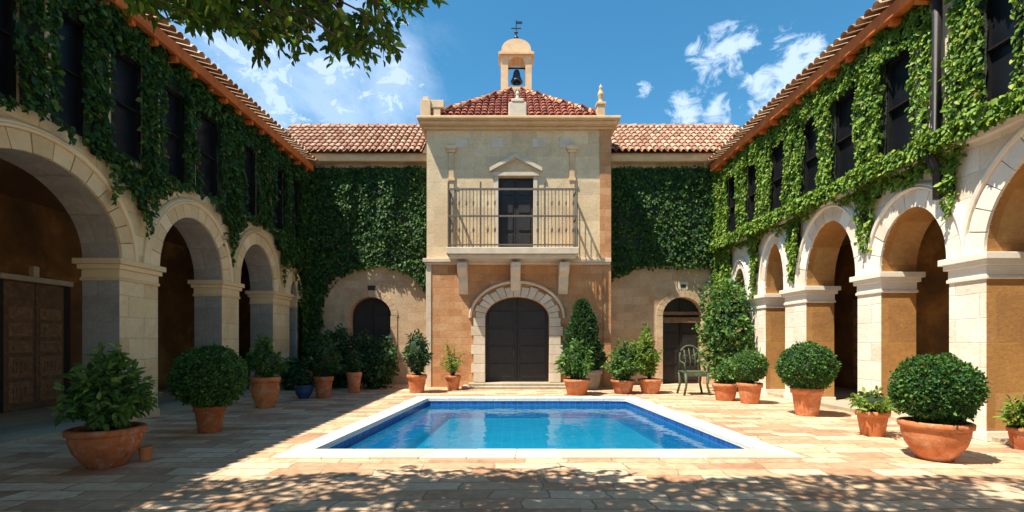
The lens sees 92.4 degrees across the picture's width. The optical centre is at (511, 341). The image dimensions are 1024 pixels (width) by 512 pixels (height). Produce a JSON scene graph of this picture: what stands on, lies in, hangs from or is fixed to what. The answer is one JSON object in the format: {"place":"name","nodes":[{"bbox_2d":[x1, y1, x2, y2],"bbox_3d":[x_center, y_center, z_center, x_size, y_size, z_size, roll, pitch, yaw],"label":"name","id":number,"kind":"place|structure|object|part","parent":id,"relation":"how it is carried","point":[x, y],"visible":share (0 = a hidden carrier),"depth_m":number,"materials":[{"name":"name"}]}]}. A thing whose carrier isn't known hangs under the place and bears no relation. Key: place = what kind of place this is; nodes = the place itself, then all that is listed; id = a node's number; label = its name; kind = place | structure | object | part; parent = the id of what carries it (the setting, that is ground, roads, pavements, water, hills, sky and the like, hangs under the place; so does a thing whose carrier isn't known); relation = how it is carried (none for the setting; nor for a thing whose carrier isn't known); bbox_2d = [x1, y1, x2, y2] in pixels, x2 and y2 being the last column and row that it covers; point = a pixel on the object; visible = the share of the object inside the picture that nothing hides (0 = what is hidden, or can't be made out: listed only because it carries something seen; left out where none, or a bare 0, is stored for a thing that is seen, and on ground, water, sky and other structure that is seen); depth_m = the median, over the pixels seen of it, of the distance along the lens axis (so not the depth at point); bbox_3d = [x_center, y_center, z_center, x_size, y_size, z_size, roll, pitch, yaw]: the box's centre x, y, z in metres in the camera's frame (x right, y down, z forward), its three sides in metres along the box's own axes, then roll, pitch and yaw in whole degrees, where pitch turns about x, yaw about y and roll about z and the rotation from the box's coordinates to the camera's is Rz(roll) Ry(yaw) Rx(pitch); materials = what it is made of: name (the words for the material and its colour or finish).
{"place":"outdoors","nodes":[
{"label":"outdoors","id":0,"kind":"place"},
{"bbox_2d":[0,383,1023,511],"bbox_3d":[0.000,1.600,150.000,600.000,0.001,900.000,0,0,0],"label":"ground","id":1,"kind":"structure","parent":0,"point":[844,465],"depth_m":5.89,"materials":[{"name":"beige stone"}]},
{"bbox_2d":[46,342,162,469],"bbox_3d":[-5.232,0.801,6.321,1.110,1.598,1.229,0,0,0],"label":"potted shrub","id":2,"kind":"object","parent":1,"relation":"on","point":[108,403],"visible":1,"depth_m":6.10,"materials":[{"name":"green plant"}]},
{"bbox_2d":[138,445,152,460],"bbox_3d":[-4.930,1.505,6.600,0.173,0.190,0.173,0,0,0],"label":"flower pot","id":3,"kind":"object","parent":1,"relation":"on","point":[145,452],"visible":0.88,"depth_m":6.55,"materials":[{"name":"ceramic"}]},
{"bbox_2d":[0,0,319,447],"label":"arcade wing","id":4,"kind":"structure","parent":1,"relation":"on","point":[86,266],"depth_m":10.89,"materials":[{"name":"beige stone"}]},
{"bbox_2d":[0,0,15,100],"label":"window","id":5,"kind":"structure","parent":4,"relation":"in","point":[7,22],"depth_m":7.43,"materials":[{"name":"black glass"}]},
{"bbox_2d":[3,280,62,412],"bbox_3d":[-10.840,0.110,11.150,0.160,2.820,1.400,0,0,0],"label":"door","id":6,"kind":"structure","parent":4,"relation":"in","point":[33,313],"depth_m":11.05,"materials":[{"name":"brown wood"}]},
{"bbox_2d":[52,7,83,135],"bbox_3d":[-7.635,-4.620,8.410,0.110,2.000,0.620,0,0,0],"label":"window","id":7,"kind":"structure","parent":4,"relation":"in","point":[71,52],"depth_m":8.53,"materials":[{"name":"black glass"}]},
{"bbox_2d":[111,47,140,163],"bbox_3d":[-7.635,-4.620,9.660,0.110,2.000,0.720,0,0,0],"label":"window","id":8,"kind":"structure","parent":4,"relation":"in","point":[126,118],"depth_m":9.75,"materials":[{"name":"black glass"}]},
{"bbox_2d":[0,0,313,361],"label":"ivy","id":9,"kind":"object","parent":4,"relation":"attached to","point":[106,31],"visible":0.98,"depth_m":10.23,"materials":[{"name":"green plant"}]},
{"bbox_2d":[160,85,183,183],"bbox_3d":[-7.635,-4.620,10.975,0.110,2.000,0.750,0,0,0],"label":"window","id":10,"kind":"structure","parent":4,"relation":"in","point":[175,116],"depth_m":11.15,"materials":[{"name":"black glass"}]},
{"bbox_2d":[196,110,217,196],"bbox_3d":[-7.635,-4.620,12.225,0.110,2.000,0.850,0,0,0],"label":"window","id":11,"kind":"structure","parent":4,"relation":"in","point":[208,134],"depth_m":12.34,"materials":[{"name":"black glass"}]},
{"bbox_2d":[241,144,254,215],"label":"window","id":12,"kind":"structure","parent":4,"relation":"in","point":[249,165],"depth_m":14.37,"materials":[{"name":"black paint"}]},
{"bbox_2d":[271,166,281,230],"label":"window","id":13,"kind":"structure","parent":4,"relation":"in","point":[278,210],"depth_m":16.10,"materials":[{"name":"black paint"}]},
{"bbox_2d":[291,179,297,237],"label":"window","id":14,"kind":"structure","parent":4,"relation":"in","point":[295,184],"depth_m":17.33,"materials":[{"name":"black paint"}]},
{"bbox_2d":[165,342,249,433],"bbox_3d":[-5.338,0.800,8.697,1.334,1.601,1.330,0,0,0],"label":"potted topiary","id":15,"kind":"object","parent":1,"relation":"on","point":[209,383],"visible":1,"depth_m":8.39,"materials":[{"name":"plant"}]},
{"bbox_2d":[243,334,290,408],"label":"potted shrub","id":16,"kind":"object","parent":1,"relation":"on","point":[263,359],"visible":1,"depth_m":11.70,"materials":[{"name":"green plant"}]},
{"bbox_2d":[113,0,447,77],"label":"overhanging tree","id":17,"kind":"object","parent":1,"relation":"on","point":[276,24],"visible":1,"depth_m":3.53,"materials":[{"name":"green plant"}]},
{"bbox_2d":[279,357,311,389],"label":"shrub","id":18,"kind":"object","parent":1,"relation":"on","point":[296,367],"visible":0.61,"depth_m":16.09,"materials":[{"name":"green plant"}]},
{"bbox_2d":[287,373,318,398],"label":"potted shrub","id":19,"kind":"object","parent":1,"relation":"on","point":[303,385],"visible":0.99,"depth_m":13.58,"materials":[{"name":"blue ceramic"}]},
{"bbox_2d":[302,329,342,397],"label":"potted shrub","id":20,"kind":"object","parent":1,"relation":"on","point":[319,362],"visible":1,"depth_m":13.79,"materials":[{"name":"green plant"}]},
{"bbox_2d":[306,323,363,387],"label":"shrub","id":21,"kind":"object","parent":1,"relation":"on","point":[343,345],"visible":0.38,"depth_m":16.72,"materials":[{"name":"green plant"}]},
{"bbox_2d":[341,347,365,393],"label":"potted shrub","id":22,"kind":"object","parent":1,"relation":"on","point":[353,375],"visible":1,"depth_m":15.07,"materials":[{"name":"green plant"}]},
{"bbox_2d":[348,329,400,389],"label":"shrub","id":23,"kind":"object","parent":1,"relation":"on","point":[378,357],"visible":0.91,"depth_m":16.50,"materials":[{"name":"green plant"}]},
{"bbox_2d":[402,328,433,392],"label":"potted topiary","id":24,"kind":"object","parent":1,"relation":"on","point":[416,354],"visible":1,"depth_m":15.13,"materials":[{"name":"plant"}]},
{"bbox_2d":[439,342,465,390],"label":"potted shrub","id":25,"kind":"object","parent":1,"relation":"on","point":[453,380],"visible":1,"depth_m":16.04,"materials":[{"name":"green plant"}]},
{"bbox_2d":[285,123,740,383],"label":"back range","id":26,"kind":"structure","parent":1,"relation":"on","point":[378,302],"depth_m":18.30,"materials":[{"name":"beige stone"}]},
{"bbox_2d":[306,165,426,350],"bbox_3d":[-5.275,-3.082,18.143,4.697,6.959,0.468,0,0,0],"label":"ivy","id":27,"kind":"object","parent":26,"relation":"attached to","point":[363,218],"visible":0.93,"depth_m":18.15,"materials":[{"name":"green plant"}]},
{"bbox_3d":[-5.275,-0.050,18.675,1.530,3.300,0.110,0,0,0],"label":"door","id":28,"kind":"part","parent":26,"relation":"part of","materials":[{"name":"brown wood"}]},
{"bbox_2d":[610,165,716,295],"bbox_3d":[5.508,-4.035,18.145,4.210,4.971,0.436,0,0,0],"label":"ivy","id":29,"kind":"object","parent":26,"relation":"attached to","point":[662,217],"visible":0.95,"depth_m":18.16,"materials":[{"name":"green plant"}]},
{"bbox_3d":[6.360,-0.050,18.675,1.460,3.300,0.110,0,0,0],"label":"door","id":30,"kind":"part","parent":26,"relation":"part of","materials":[{"name":"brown wood"}]},
{"bbox_2d":[417,20,620,388],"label":"central house","id":31,"kind":"structure","parent":1,"relation":"on","point":[517,261],"depth_m":17.20,"materials":[{"name":"paint"}]},
{"bbox_2d":[499,178,532,246],"bbox_3d":[0.135,-4.468,17.425,1.224,2.617,0.110,0,0,0],"label":"door","id":32,"kind":"structure","parent":31,"relation":"in","point":[512,230],"depth_m":17.37,"materials":[{"name":"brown wood"}]},
{"bbox_2d":[486,298,547,381],"bbox_3d":[0.180,-0.055,17.471,2.220,2.990,0.217,0,0,0],"label":"door","id":33,"kind":"structure","parent":31,"relation":"in","point":[516,328],"depth_m":17.47,"materials":[{"name":"brown wood"}]},
{"bbox_2d":[273,396,804,458],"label":"swimming pool","id":34,"kind":"structure","parent":1,"relation":"in","point":[628,427],"depth_m":10.37,"materials":[{"name":"liquid"}]},
{"bbox_2d":[426,405,609,413],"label":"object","id":35,"kind":"structure","parent":34,"relation":"in","point":[534,406],"depth_m":13.33,"materials":[{"name":"blue liquid"}]},
{"bbox_2d":[553,338,595,395],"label":"potted shrub","id":36,"kind":"object","parent":1,"relation":"on","point":[574,363],"visible":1,"depth_m":14.52,"materials":[{"name":"green plant"}]},
{"bbox_2d":[560,298,608,389],"bbox_3d":[2.387,0.069,16.453,1.666,3.062,1.626,0,0,0],"label":"potted topiary","id":37,"kind":"object","parent":1,"relation":"on","point":[582,323],"visible":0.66,"depth_m":16.14,"materials":[{"name":"green plant"}]},
{"bbox_2d":[601,336,643,393],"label":"potted shrub","id":38,"kind":"object","parent":1,"relation":"on","point":[622,369],"visible":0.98,"depth_m":14.89,"materials":[{"name":"green plant"}]},
{"bbox_2d":[626,323,662,393],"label":"potted shrub","id":39,"kind":"object","parent":1,"relation":"on","point":[648,357],"visible":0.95,"depth_m":14.89,"materials":[{"name":"green plant"}]},
{"bbox_2d":[676,345,710,395],"bbox_3d":[5.470,0.855,14.813,0.828,1.506,0.711,0,0,0],"label":"garden chair","id":40,"kind":"object","parent":1,"relation":"on","point":[700,373],"visible":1,"depth_m":14.97,"materials":[{"name":"metal"}]},
{"bbox_2d":[709,355,739,400],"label":"potted shrub","id":41,"kind":"object","parent":1,"relation":"on","point":[724,387],"visible":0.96,"depth_m":13.17,"materials":[{"name":"green plant"}]},
{"bbox_2d":[692,272,757,389],"bbox_3d":[7.039,-0.296,15.933,2.215,3.993,2.339,0,0,0],"label":"tall shrub","id":42,"kind":"object","parent":1,"relation":"on","point":[725,331],"visible":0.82,"depth_m":15.58,"materials":[{"name":"green plant"}]},
{"bbox_2d":[730,349,770,403],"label":"potted topiary","id":43,"kind":"object","parent":1,"relation":"on","point":[751,366],"visible":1,"depth_m":12.46,"materials":[{"name":"plant"}]},
{"bbox_2d":[774,340,840,416],"bbox_3d":[6.385,0.787,10.640,1.243,1.626,1.200,0,0,0],"label":"potted topiary","id":44,"kind":"object","parent":1,"relation":"on","point":[808,372],"visible":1,"depth_m":10.36,"materials":[{"name":"plant"}]},
{"bbox_2d":[704,0,1023,444],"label":"arcade wing","id":45,"kind":"structure","parent":1,"relation":"on","point":[920,278],"depth_m":10.10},
{"bbox_2d":[729,177,739,232],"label":"window","id":46,"kind":"structure","parent":45,"relation":"in","point":[732,219],"depth_m":17.05,"materials":[{"name":"black paint"}]},
{"bbox_2d":[748,160,760,221],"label":"window","id":47,"kind":"structure","parent":45,"relation":"in","point":[752,189],"depth_m":15.63,"materials":[{"name":"black glass"}]},
{"bbox_2d":[772,140,787,210],"bbox_3d":[7.635,-4.620,13.900,0.110,2.000,0.800,0,0,0],"label":"window","id":48,"kind":"structure","parent":45,"relation":"in","point":[777,153],"depth_m":14.11,"materials":[{"name":"black paint"}]},
{"bbox_2d":[804,112,822,194],"bbox_3d":[7.635,-4.620,12.375,0.110,2.000,0.750,0,0,0],"label":"window","id":49,"kind":"structure","parent":45,"relation":"in","point":[811,160],"depth_m":12.59,"materials":[{"name":"black glass"}]},
{"bbox_2d":[835,86,860,179],"bbox_3d":[7.635,-4.620,11.115,0.110,2.000,0.830,0,0,0],"label":"window","id":50,"kind":"structure","parent":45,"relation":"in","point":[844,146],"depth_m":11.27,"materials":[{"name":"black glass"}]},
{"bbox_2d":[853,300,857,389],"bbox_3d":[10.840,0.110,14.900,0.160,2.820,1.400,0,0,0],"label":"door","id":51,"kind":"structure","parent":45,"relation":"in","point":[855,302],"depth_m":15.43,"materials":[{"name":"brown wood"}]},
{"bbox_2d":[709,86,1023,251],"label":"ivy","id":52,"kind":"object","parent":45,"relation":"attached to","point":[1001,109],"visible":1,"depth_m":9.20,"materials":[{"name":"green plant"}]},
{"bbox_2d":[710,0,1023,315],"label":"ivy","id":53,"kind":"object","parent":45,"relation":"attached to","point":[864,72],"visible":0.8,"depth_m":10.25,"materials":[{"name":"green plant"}]},
{"bbox_2d":[886,43,914,154],"bbox_3d":[7.635,-4.620,9.600,0.110,2.000,0.700,0,0,0],"label":"window","id":54,"kind":"structure","parent":45,"relation":"in","point":[898,127],"depth_m":9.70,"materials":[{"name":"black glass"}]},
{"bbox_2d":[923,0,942,199],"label":"downpipe","id":55,"kind":"object","parent":45,"relation":"attached to","point":[932,162],"visible":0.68,"depth_m":8.57,"materials":[{"name":"black metal"}]},
{"bbox_2d":[986,0,1022,108],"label":"window","id":56,"kind":"structure","parent":45,"relation":"in","point":[999,48],"depth_m":7.69,"materials":[{"name":"black glass"}]},
{"bbox_2d":[845,385,900,436],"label":"potted shrub","id":57,"kind":"object","parent":1,"relation":"on","point":[873,413],"visible":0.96,"depth_m":8.22,"materials":[{"name":"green plant"}]},
{"bbox_2d":[886,352,992,462],"bbox_3d":[5.762,0.871,6.683,1.097,1.458,1.100,0,0,0],"label":"potted topiary","id":58,"kind":"object","parent":1,"relation":"on","point":[939,399],"visible":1,"depth_m":6.40,"materials":[{"name":"plant"}]},
{"bbox_2d":[992,392,1023,449],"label":"potted shrub","id":59,"kind":"object","parent":1,"relation":"on","point":[1013,418],"visible":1,"depth_m":7.27,"materials":[{"name":"green plant"}]},
{"bbox_2d":[158,0,878,128],"label":"sky","id":60,"kind":"structure","parent":0,"point":[653,61],"materials":[{"name":"blue"}]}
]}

